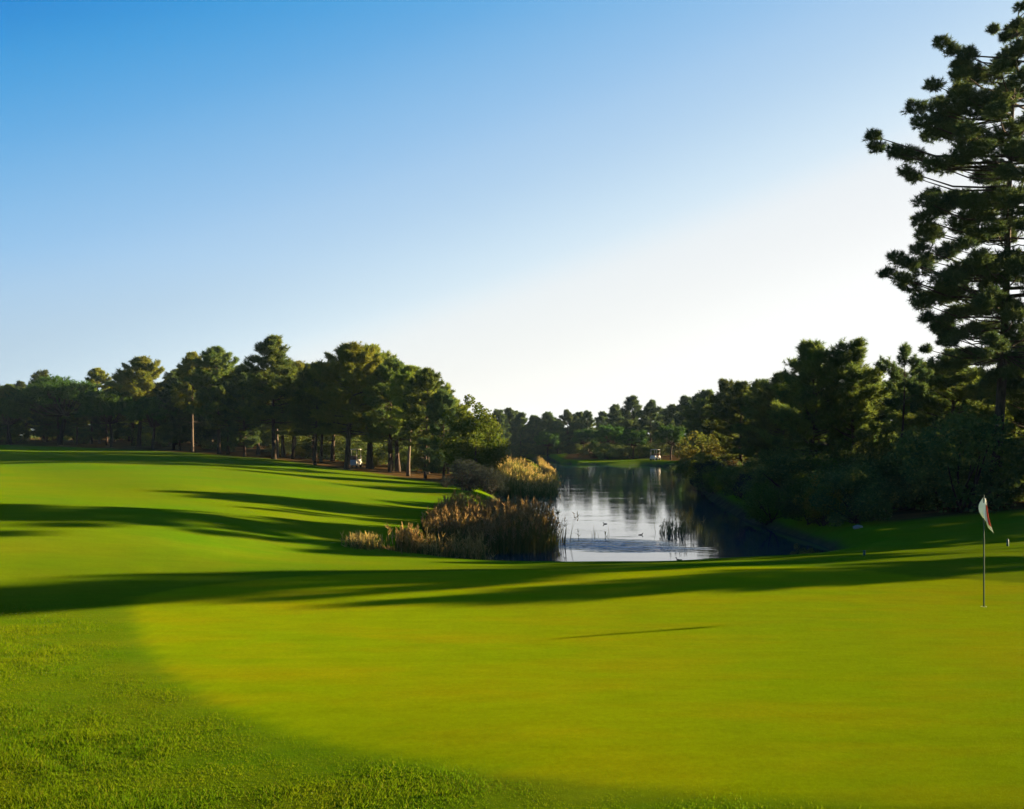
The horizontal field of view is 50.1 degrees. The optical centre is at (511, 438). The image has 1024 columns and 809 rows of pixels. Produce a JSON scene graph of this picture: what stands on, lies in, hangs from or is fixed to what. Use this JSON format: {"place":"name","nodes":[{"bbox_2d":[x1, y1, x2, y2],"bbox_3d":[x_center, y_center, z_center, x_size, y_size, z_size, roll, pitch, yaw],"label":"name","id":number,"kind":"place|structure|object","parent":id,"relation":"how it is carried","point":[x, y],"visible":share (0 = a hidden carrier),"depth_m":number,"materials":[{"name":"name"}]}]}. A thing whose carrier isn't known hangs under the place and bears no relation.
{"place":"outdoors","nodes":[
{"label":"outdoors","id":0,"kind":"place"},
{"bbox_2d":[0,590,985,808],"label":"rough grass","id":1,"kind":"structure","parent":0,"point":[41,741],"depth_m":11.61,"materials":[{"name":"plant"}]},
{"bbox_2d":[0,436,1023,808],"bbox_3d":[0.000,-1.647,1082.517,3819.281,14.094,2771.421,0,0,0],"label":"ground","id":2,"kind":"structure","parent":0,"point":[124,526],"depth_m":16.86,"materials":[{"name":"plant"}]},
{"bbox_2d":[0,384,28,443],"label":"pine tree","id":3,"kind":"object","parent":2,"relation":"on","point":[7,388],"visible":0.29,"depth_m":167.59,"materials":[{"name":"green plant"}]},
{"bbox_2d":[0,396,32,444],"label":"umbrella pine","id":4,"kind":"object","parent":2,"relation":"on","point":[14,411],"visible":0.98,"depth_m":162.26,"materials":[{"name":"green plant"}]},
{"bbox_2d":[3,422,30,442],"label":"shrub","id":5,"kind":"object","parent":2,"relation":"on","point":[18,438],"visible":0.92,"depth_m":171.73,"materials":[{"name":"green plant"}]},
{"bbox_2d":[27,395,59,441],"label":"pine tree","id":6,"kind":"object","parent":2,"relation":"on","point":[40,428],"visible":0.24,"depth_m":173.13,"materials":[{"name":"green plant"}]},
{"bbox_2d":[5,374,101,444],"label":"umbrella pine","id":7,"kind":"object","parent":2,"relation":"on","point":[50,390],"visible":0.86,"depth_m":162.71,"materials":[{"name":"green plant"}]},
{"bbox_2d":[36,399,74,442],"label":"pine tree","id":8,"kind":"object","parent":2,"relation":"on","point":[52,429],"visible":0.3,"depth_m":169.95,"materials":[{"name":"green plant"}]},
{"bbox_2d":[61,383,88,444],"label":"pine tree","id":9,"kind":"object","parent":2,"relation":"on","point":[81,422],"visible":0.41,"depth_m":165.27,"materials":[{"name":"green plant"}]},
{"bbox_2d":[73,417,102,443],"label":"pine tree","id":10,"kind":"object","parent":2,"relation":"on","point":[89,432],"visible":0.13,"depth_m":171.04,"materials":[{"name":"green plant"}]},
{"bbox_2d":[84,367,111,443],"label":"pine tree","id":11,"kind":"object","parent":2,"relation":"on","point":[96,375],"visible":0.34,"depth_m":171.06,"materials":[{"name":"green plant"}]},
{"bbox_2d":[71,390,134,446],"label":"umbrella pine","id":12,"kind":"object","parent":2,"relation":"on","point":[104,404],"visible":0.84,"depth_m":155.81,"materials":[{"name":"green plant"}]},
{"bbox_2d":[88,389,124,444],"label":"pine tree","id":13,"kind":"object","parent":2,"relation":"on","point":[106,432],"visible":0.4,"depth_m":164.60,"materials":[{"name":"green plant"}]},
{"bbox_2d":[104,378,149,445],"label":"pine tree","id":14,"kind":"object","parent":2,"relation":"on","point":[112,384],"visible":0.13,"depth_m":165.08,"materials":[{"name":"green plant"}]},
{"bbox_2d":[107,355,167,446],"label":"pine tree","id":15,"kind":"object","parent":2,"relation":"on","point":[146,370],"visible":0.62,"depth_m":160.71,"materials":[{"name":"green plant"}]},
{"bbox_2d":[120,395,180,449],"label":"umbrella pine","id":16,"kind":"object","parent":2,"relation":"on","point":[139,410],"visible":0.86,"depth_m":149.26,"materials":[{"name":"green plant"}]},
{"bbox_2d":[147,371,194,449],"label":"pine tree","id":17,"kind":"object","parent":2,"relation":"on","point":[160,393],"visible":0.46,"depth_m":150.67,"materials":[{"name":"green plant"}]},
{"bbox_2d":[159,378,202,450],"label":"pine tree","id":18,"kind":"object","parent":2,"relation":"on","point":[174,424],"visible":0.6,"depth_m":149.72,"materials":[{"name":"green plant"}]},
{"bbox_2d":[168,351,215,452],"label":"pine tree","id":19,"kind":"object","parent":2,"relation":"on","point":[186,367],"visible":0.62,"depth_m":141.93,"materials":[{"name":"green plant"}]},
{"bbox_2d":[189,368,222,448],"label":"pine tree","id":20,"kind":"object","parent":2,"relation":"on","point":[205,422],"visible":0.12,"depth_m":157.10,"materials":[{"name":"green plant"}]},
{"bbox_2d":[182,345,239,453],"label":"pine tree","id":21,"kind":"object","parent":2,"relation":"on","point":[216,358],"visible":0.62,"depth_m":138.91,"materials":[{"name":"green plant"}]},
{"bbox_2d":[190,424,242,449],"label":"shrub","id":22,"kind":"object","parent":2,"relation":"on","point":[208,445],"visible":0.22,"depth_m":158.39,"materials":[{"name":"green plant"}]},
{"bbox_2d":[202,370,241,453],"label":"pine tree","id":23,"kind":"object","parent":2,"relation":"on","point":[217,418],"visible":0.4,"depth_m":138.62,"materials":[{"name":"green plant"}]},
{"bbox_2d":[220,365,262,456],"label":"pine tree","id":24,"kind":"object","parent":2,"relation":"on","point":[234,386],"visible":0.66,"depth_m":130.97,"materials":[{"name":"green plant"}]},
{"bbox_2d":[236,333,300,458],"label":"pine tree","id":25,"kind":"object","parent":2,"relation":"on","point":[272,385],"visible":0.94,"depth_m":119.57,"materials":[{"name":"green plant"}]},
{"bbox_2d":[252,366,297,456],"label":"pine tree","id":26,"kind":"object","parent":2,"relation":"on","point":[264,428],"visible":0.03,"depth_m":135.24,"materials":[{"name":"green plant"}]},
{"bbox_2d":[271,375,297,458],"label":"pine tree","id":27,"kind":"object","parent":2,"relation":"on","point":[279,402],"visible":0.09,"depth_m":126.02,"materials":[{"name":"green plant"}]},
{"bbox_2d":[264,433,309,453],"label":"shrub","id":28,"kind":"object","parent":2,"relation":"on","point":[287,446],"visible":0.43,"depth_m":146.75,"materials":[{"name":"green plant"}]},
{"bbox_2d":[277,367,341,460],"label":"pine tree","id":29,"kind":"object","parent":2,"relation":"on","point":[288,430],"visible":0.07,"depth_m":123.42,"materials":[{"name":"green plant"}]},
{"bbox_2d":[289,361,333,464],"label":"pine tree","id":30,"kind":"object","parent":2,"relation":"on","point":[305,404],"visible":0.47,"depth_m":110.89,"materials":[{"name":"green plant"}]},
{"bbox_2d":[291,435,357,459],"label":"shrub","id":31,"kind":"object","parent":2,"relation":"on","point":[308,446],"visible":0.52,"depth_m":132.07,"materials":[{"name":"green plant"}]},
{"bbox_2d":[304,340,389,469],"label":"pine tree","id":32,"kind":"object","parent":2,"relation":"on","point":[356,362],"visible":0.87,"depth_m":103.70,"materials":[{"name":"green plant"}]},
{"bbox_2d":[333,437,382,462],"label":"shrub","id":33,"kind":"object","parent":2,"relation":"on","point":[362,457],"visible":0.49,"depth_m":127.85,"materials":[{"name":"green plant"}]},
{"bbox_2d":[340,529,384,550],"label":"reed clump","id":34,"kind":"object","parent":2,"relation":"on","point":[360,541],"visible":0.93,"depth_m":34.85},
{"bbox_2d":[337,342,396,468],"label":"pine tree","id":35,"kind":"object","parent":2,"relation":"on","point":[383,354],"visible":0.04,"depth_m":110.92,"materials":[{"name":"green plant"}]},
{"bbox_2d":[359,356,412,471],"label":"pine tree","id":36,"kind":"object","parent":2,"relation":"on","point":[389,366],"visible":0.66,"depth_m":103.04,"materials":[{"name":"green plant"}]},
{"bbox_2d":[355,365,422,471],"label":"pine tree","id":37,"kind":"object","parent":2,"relation":"on","point":[397,458],"visible":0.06,"depth_m":107.65,"materials":[{"name":"green plant"}]},
{"bbox_2d":[366,441,422,466],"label":"shrub","id":38,"kind":"object","parent":2,"relation":"on","point":[400,444],"visible":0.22,"depth_m":125.03,"materials":[{"name":"green plant"}]},
{"bbox_2d":[382,447,422,470],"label":"shrub","id":39,"kind":"object","parent":2,"relation":"on","point":[403,452],"visible":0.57,"depth_m":116.86,"materials":[{"name":"green plant"}]},
{"bbox_2d":[384,521,434,554],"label":"reed clump","id":40,"kind":"object","parent":2,"relation":"on","point":[404,542],"visible":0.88,"depth_m":34.88,"materials":[{"name":"plant"}]},
{"bbox_2d":[384,364,436,475],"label":"pine tree","id":41,"kind":"object","parent":2,"relation":"on","point":[394,392],"visible":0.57,"depth_m":98.10,"materials":[{"name":"green plant"}]},
{"bbox_2d":[400,366,449,478],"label":"pine tree","id":42,"kind":"object","parent":2,"relation":"on","point":[427,378],"visible":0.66,"depth_m":96.14,"materials":[{"name":"green plant"}]},
{"bbox_2d":[412,536,450,557],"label":"reed clump","id":43,"kind":"object","parent":2,"relation":"on","point":[423,548],"visible":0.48,"depth_m":34.95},
{"bbox_2d":[417,388,465,481],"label":"pine tree","id":44,"kind":"object","parent":2,"relation":"on","point":[444,401],"visible":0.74,"depth_m":93.22,"materials":[{"name":"green plant"}]},
{"bbox_2d":[426,528,470,558],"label":"reed clump","id":45,"kind":"object","parent":2,"relation":"on","point":[449,551],"visible":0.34,"depth_m":35.31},
{"bbox_2d":[444,458,493,491],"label":"shrub","id":46,"kind":"object","parent":2,"relation":"on","point":[468,486],"visible":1,"depth_m":75.81,"materials":[{"name":"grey plant"}]},
{"bbox_2d":[436,394,510,484],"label":"round tree","id":47,"kind":"object","parent":2,"relation":"on","point":[491,448],"visible":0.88,"depth_m":84.08,"materials":[{"name":"green plant"}]},
{"bbox_2d":[451,529,497,560],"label":"reed clump","id":48,"kind":"object","parent":2,"relation":"on","point":[474,554],"visible":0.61,"depth_m":34.78,"materials":[{"name":"plant"}]},
{"bbox_2d":[471,466,510,494],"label":"shrub","id":49,"kind":"object","parent":2,"relation":"on","point":[491,489],"visible":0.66,"depth_m":79.87,"materials":[{"name":"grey plant"}]},
{"bbox_2d":[419,490,565,554],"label":"reeds","id":50,"kind":"object","parent":2,"relation":"on","point":[506,530],"visible":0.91,"depth_m":44.66,"materials":[{"name":"plant"}]},
{"bbox_2d":[493,408,512,453],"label":"pine tree","id":51,"kind":"object","parent":2,"relation":"on","point":[500,418],"visible":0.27,"depth_m":231.34,"materials":[{"name":"green plant"}]},
{"bbox_2d":[479,455,563,497],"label":"reeds","id":52,"kind":"object","parent":2,"relation":"on","point":[525,478],"visible":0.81,"depth_m":88.34,"materials":[{"name":"plant"}]},
{"bbox_2d":[507,411,535,451],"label":"pine tree","id":53,"kind":"object","parent":2,"relation":"on","point":[520,418],"visible":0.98,"depth_m":237.04,"materials":[{"name":"green plant"}]},
{"bbox_2d":[509,441,540,455],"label":"shrub","id":54,"kind":"object","parent":2,"relation":"on","point":[530,450],"visible":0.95,"depth_m":235.93,"materials":[{"name":"green plant"}]},
{"bbox_2d":[525,415,545,447],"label":"pine tree","id":55,"kind":"object","parent":2,"relation":"on","point":[536,421],"visible":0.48,"depth_m":244.09,"materials":[{"name":"green plant"}]},
{"bbox_2d":[537,455,557,475],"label":"reeds","id":56,"kind":"object","parent":2,"relation":"on","point":[544,466],"visible":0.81,"depth_m":136.57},
{"bbox_2d":[533,430,561,457],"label":"umbrella pine","id":57,"kind":"object","parent":2,"relation":"on","point":[545,438],"visible":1,"depth_m":234.53,"materials":[{"name":"green plant"}]},
{"bbox_2d":[535,413,559,454],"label":"pine tree","id":58,"kind":"object","parent":2,"relation":"on","point":[547,419],"visible":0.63,"depth_m":239.37,"materials":[{"name":"green plant"}]},
{"bbox_2d":[549,420,570,453],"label":"pine tree","id":59,"kind":"object","parent":2,"relation":"on","point":[558,426],"visible":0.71,"depth_m":238.33,"materials":[{"name":"green plant"}]},
{"bbox_2d":[558,409,577,445],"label":"pine tree","id":60,"kind":"object","parent":2,"relation":"on","point":[567,417],"visible":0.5,"depth_m":245.16,"materials":[{"name":"green plant"}]},
{"bbox_2d":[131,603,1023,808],"bbox_3d":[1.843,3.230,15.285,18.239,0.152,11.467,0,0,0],"label":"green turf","id":61,"kind":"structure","parent":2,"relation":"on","point":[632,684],"depth_m":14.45,"materials":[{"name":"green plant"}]},
{"bbox_2d":[571,428,597,448],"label":"umbrella pine","id":62,"kind":"object","parent":2,"relation":"on","point":[583,436],"visible":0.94,"depth_m":226.94,"materials":[{"name":"green plant"}]},
{"bbox_2d":[578,410,598,450],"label":"pine tree","id":63,"kind":"object","parent":2,"relation":"on","point":[590,421],"visible":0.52,"depth_m":239.35,"materials":[{"name":"green plant"}]},
{"bbox_2d":[593,442,621,458],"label":"shrub","id":64,"kind":"object","parent":2,"relation":"on","point":[608,453],"visible":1,"depth_m":200.76,"materials":[{"name":"green plant"}]},
{"bbox_2d":[592,423,623,448],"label":"umbrella pine","id":65,"kind":"object","parent":2,"relation":"on","point":[606,433],"visible":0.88,"depth_m":203.58,"materials":[{"name":"green plant"}]},
{"bbox_2d":[600,403,625,443],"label":"pine tree","id":66,"kind":"object","parent":2,"relation":"on","point":[615,417],"visible":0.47,"depth_m":234.94,"materials":[{"name":"green plant"}]},
{"bbox_2d":[614,395,641,446],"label":"pine tree","id":67,"kind":"object","parent":2,"relation":"on","point":[633,407],"visible":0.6,"depth_m":226.93,"materials":[{"name":"green plant"}]},
{"bbox_2d":[616,427,649,458],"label":"umbrella pine","id":68,"kind":"object","parent":2,"relation":"on","point":[629,436],"visible":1,"depth_m":198.66,"materials":[{"name":"green plant"}]},
{"bbox_2d":[628,444,656,457],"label":"shrub","id":69,"kind":"object","parent":2,"relation":"on","point":[647,448],"visible":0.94,"depth_m":201.44,"materials":[{"name":"green plant"}]},
{"bbox_2d":[635,399,664,442],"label":"pine tree","id":70,"kind":"object","parent":2,"relation":"on","point":[651,409],"visible":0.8,"depth_m":221.20,"materials":[{"name":"green plant"}]},
{"bbox_2d":[655,404,677,445],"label":"pine tree","id":71,"kind":"object","parent":2,"relation":"on","point":[671,411],"visible":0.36,"depth_m":213.42,"materials":[{"name":"green plant"}]},
{"bbox_2d":[650,423,686,459],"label":"umbrella pine","id":72,"kind":"object","parent":2,"relation":"on","point":[670,435],"visible":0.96,"depth_m":188.64,"materials":[{"name":"green plant"}]},
{"bbox_2d":[653,509,704,534],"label":"reed clump","id":73,"kind":"object","parent":2,"relation":"on","point":[669,527],"visible":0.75,"depth_m":51.63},
{"bbox_2d":[672,394,691,445],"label":"pine tree","id":74,"kind":"object","parent":2,"relation":"on","point":[685,399],"visible":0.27,"depth_m":204.40,"materials":[{"name":"green plant"}]},
{"bbox_2d":[676,451,720,481],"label":"shrub","id":75,"kind":"object","parent":2,"relation":"on","point":[688,461],"visible":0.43,"depth_m":103.48,"materials":[{"name":"green plant"}]},
{"bbox_2d":[679,388,727,455],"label":"pine tree","id":76,"kind":"object","parent":2,"relation":"on","point":[695,416],"visible":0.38,"depth_m":139.57,"materials":[{"name":"green plant"}]},
{"bbox_2d":[674,430,737,467],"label":"shrub","id":77,"kind":"object","parent":2,"relation":"on","point":[693,451],"visible":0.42,"depth_m":111.14,"materials":[{"name":"green plant"}]},
{"bbox_2d":[690,463,728,493],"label":"shrub","id":78,"kind":"object","parent":2,"relation":"on","point":[705,482],"visible":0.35,"depth_m":81.77,"materials":[{"name":"green plant"}]},
{"bbox_2d":[697,378,738,461],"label":"pine tree","id":79,"kind":"object","parent":2,"relation":"on","point":[723,385],"visible":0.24,"depth_m":119.40,"materials":[{"name":"green plant"}]},
{"bbox_2d":[704,379,756,464],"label":"pine tree","id":80,"kind":"object","parent":2,"relation":"on","point":[732,401],"visible":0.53,"depth_m":107.48,"materials":[{"name":"green plant"}]},
{"bbox_2d":[714,461,757,496],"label":"shrub","id":81,"kind":"object","parent":2,"relation":"on","point":[730,474],"visible":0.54,"depth_m":69.77,"materials":[{"name":"green plant"}]},
{"bbox_2d":[729,378,784,462],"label":"pine tree","id":82,"kind":"object","parent":2,"relation":"on","point":[747,451],"visible":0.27,"depth_m":95.46,"materials":[{"name":"green plant"}]},
{"bbox_2d":[737,477,781,508],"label":"shrub","id":83,"kind":"object","parent":2,"relation":"on","point":[751,482],"visible":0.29,"depth_m":59.76,"materials":[{"name":"green plant"}]},
{"bbox_2d":[737,480,791,524],"bbox_3d":[13.263,3.300,56.057,3.572,2.248,3.368,0,0,-17],"label":"shrub","id":84,"kind":"object","parent":2,"relation":"on","point":[767,502],"visible":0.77,"depth_m":55.78,"materials":[{"name":"green plant"}]},
{"bbox_2d":[743,371,802,464],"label":"pine tree","id":85,"kind":"object","parent":2,"relation":"on","point":[762,407],"visible":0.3,"depth_m":83.50,"materials":[{"name":"green plant"}]},
{"bbox_2d":[757,338,857,482],"bbox_3d":[16.900,-1.113,61.883,6.013,9.391,6.413,0,0,39],"label":"pine tree","id":86,"kind":"object","parent":2,"relation":"on","point":[800,389],"visible":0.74,"depth_m":60.94,"materials":[{"name":"green plant"}]},
{"bbox_2d":[783,471,856,513],"bbox_3d":[14.819,2.682,52.567,3.706,2.226,3.929,0,0,13],"label":"shrub","id":87,"kind":"object","parent":2,"relation":"on","point":[798,480],"visible":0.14,"depth_m":52.21,"materials":[{"name":"green plant"}]},
{"bbox_2d":[792,475,853,525],"bbox_3d":[14.146,2.859,49.571,2.572,2.440,3.048,0,0,-11],"label":"shrub","id":88,"kind":"object","parent":2,"relation":"on","point":[811,512],"visible":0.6,"depth_m":48.96,"materials":[{"name":"green plant"}]},
{"bbox_2d":[788,336,899,462],"bbox_3d":[19.219,-1.138,61.130,6.526,9.255,5.824,0,0,-34],"label":"pine tree","id":89,"kind":"object","parent":2,"relation":"on","point":[862,393],"visible":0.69,"depth_m":60.10,"materials":[{"name":"green plant"}]},
{"bbox_2d":[801,462,907,526],"bbox_3d":[15.141,2.499,48.429,4.528,2.840,4.982,0,0,-18],"label":"shrub","id":90,"kind":"object","parent":2,"relation":"on","point":[873,492],"visible":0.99,"depth_m":47.97,"materials":[{"name":"green plant"}]},
{"bbox_2d":[820,462,905,512],"bbox_3d":[16.940,2.390,52.612,4.751,2.546,4.743,0,0,-13],"label":"shrub","id":91,"kind":"object","parent":2,"relation":"on","point":[886,480],"visible":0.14,"depth_m":51.75,"materials":[{"name":"green plant"}]},
{"bbox_2d":[833,428,901,463],"bbox_3d":[18.910,1.466,58.055,4.193,4.033,3.810,0,0,2],"label":"shrub","id":92,"kind":"object","parent":2,"relation":"on","point":[868,443],"visible":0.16,"depth_m":57.82,"materials":[{"name":"green plant"}]},
{"bbox_2d":[872,340,935,450],"bbox_3d":[20.642,-0.872,57.887,3.084,8.637,2.994,0,0,30],"label":"pine tree","id":93,"kind":"object","parent":2,"relation":"on","point":[914,362],"visible":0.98,"depth_m":57.85,"materials":[{"name":"green plant"}]},
{"bbox_2d":[847,450,964,510],"bbox_3d":[18.410,2.035,52.113,5.850,3.000,5.316,0,0,-17],"label":"shrub","id":94,"kind":"object","parent":2,"relation":"on","point":[883,466],"visible":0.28,"depth_m":51.30,"materials":[{"name":"green plant"}]},
{"bbox_2d":[893,366,956,447],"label":"pine tree","id":95,"kind":"object","parent":2,"relation":"on","point":[947,401],"visible":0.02,"depth_m":69.77,"materials":[{"name":"green plant"}]},
{"bbox_2d":[885,346,986,459],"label":"pine tree","id":96,"kind":"object","parent":2,"relation":"on","point":[941,381],"visible":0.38,"depth_m":65.29,"materials":[{"name":"green plant"}]},
{"bbox_2d":[886,452,987,507],"bbox_3d":[20.613,2.007,52.994,4.836,2.730,5.322,0,0,-5],"label":"shrub","id":97,"kind":"object","parent":2,"relation":"on","point":[966,476],"visible":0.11,"depth_m":51.64,"materials":[{"name":"green plant"}]},
{"bbox_2d":[862,1,1023,506],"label":"pine tree","id":98,"kind":"object","parent":2,"relation":"on","point":[999,337],"visible":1,"depth_m":49.59,"materials":[{"name":"green plant"}]},
{"bbox_2d":[883,404,1023,513],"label":"shrub","id":99,"kind":"object","parent":2,"relation":"on","point":[979,440],"visible":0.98,"depth_m":48.00,"materials":[{"name":"green plant"}]},
{"bbox_2d":[978,495,992,606],"bbox_3d":[9.034,2.221,20.892,0.258,2.280,0.124,0,0,0],"label":"flagstick","id":100,"kind":"object","parent":2,"relation":"on","point":[983,510],"visible":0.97,"depth_m":20.89,"materials":[{"name":"paint"}]},
{"bbox_2d":[961,365,1023,463],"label":"pine tree","id":101,"kind":"object","parent":2,"relation":"on","point":[974,389],"visible":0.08,"depth_m":59.57,"materials":[{"name":"green plant"}]},
{"bbox_2d":[966,343,1023,472],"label":"pine tree","id":102,"kind":"object","parent":2,"relation":"on","point":[1015,409],"visible":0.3,"depth_m":55.43,"materials":[{"name":"green plant"}]},
{"bbox_2d":[968,471,1023,501],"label":"shrub","id":103,"kind":"object","parent":2,"relation":"on","point":[1020,491],"visible":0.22,"depth_m":52.06,"materials":[{"name":"green plant"}]},
{"bbox_2d":[971,436,1023,500],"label":"shrub","id":104,"kind":"object","parent":2,"relation":"on","point":[1020,453],"visible":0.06,"depth_m":53.38,"materials":[{"name":"green plant"}]},
{"bbox_2d":[0,0,1023,434],"label":"sky","id":105,"kind":"structure","parent":0,"point":[539,206],"materials":[{"name":"blue"}]},
{"bbox_2d":[444,459,829,560],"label":"water","id":106,"kind":"structure","parent":0,"point":[627,504],"depth_m":58.51,"materials":[{"name":"liquid"}]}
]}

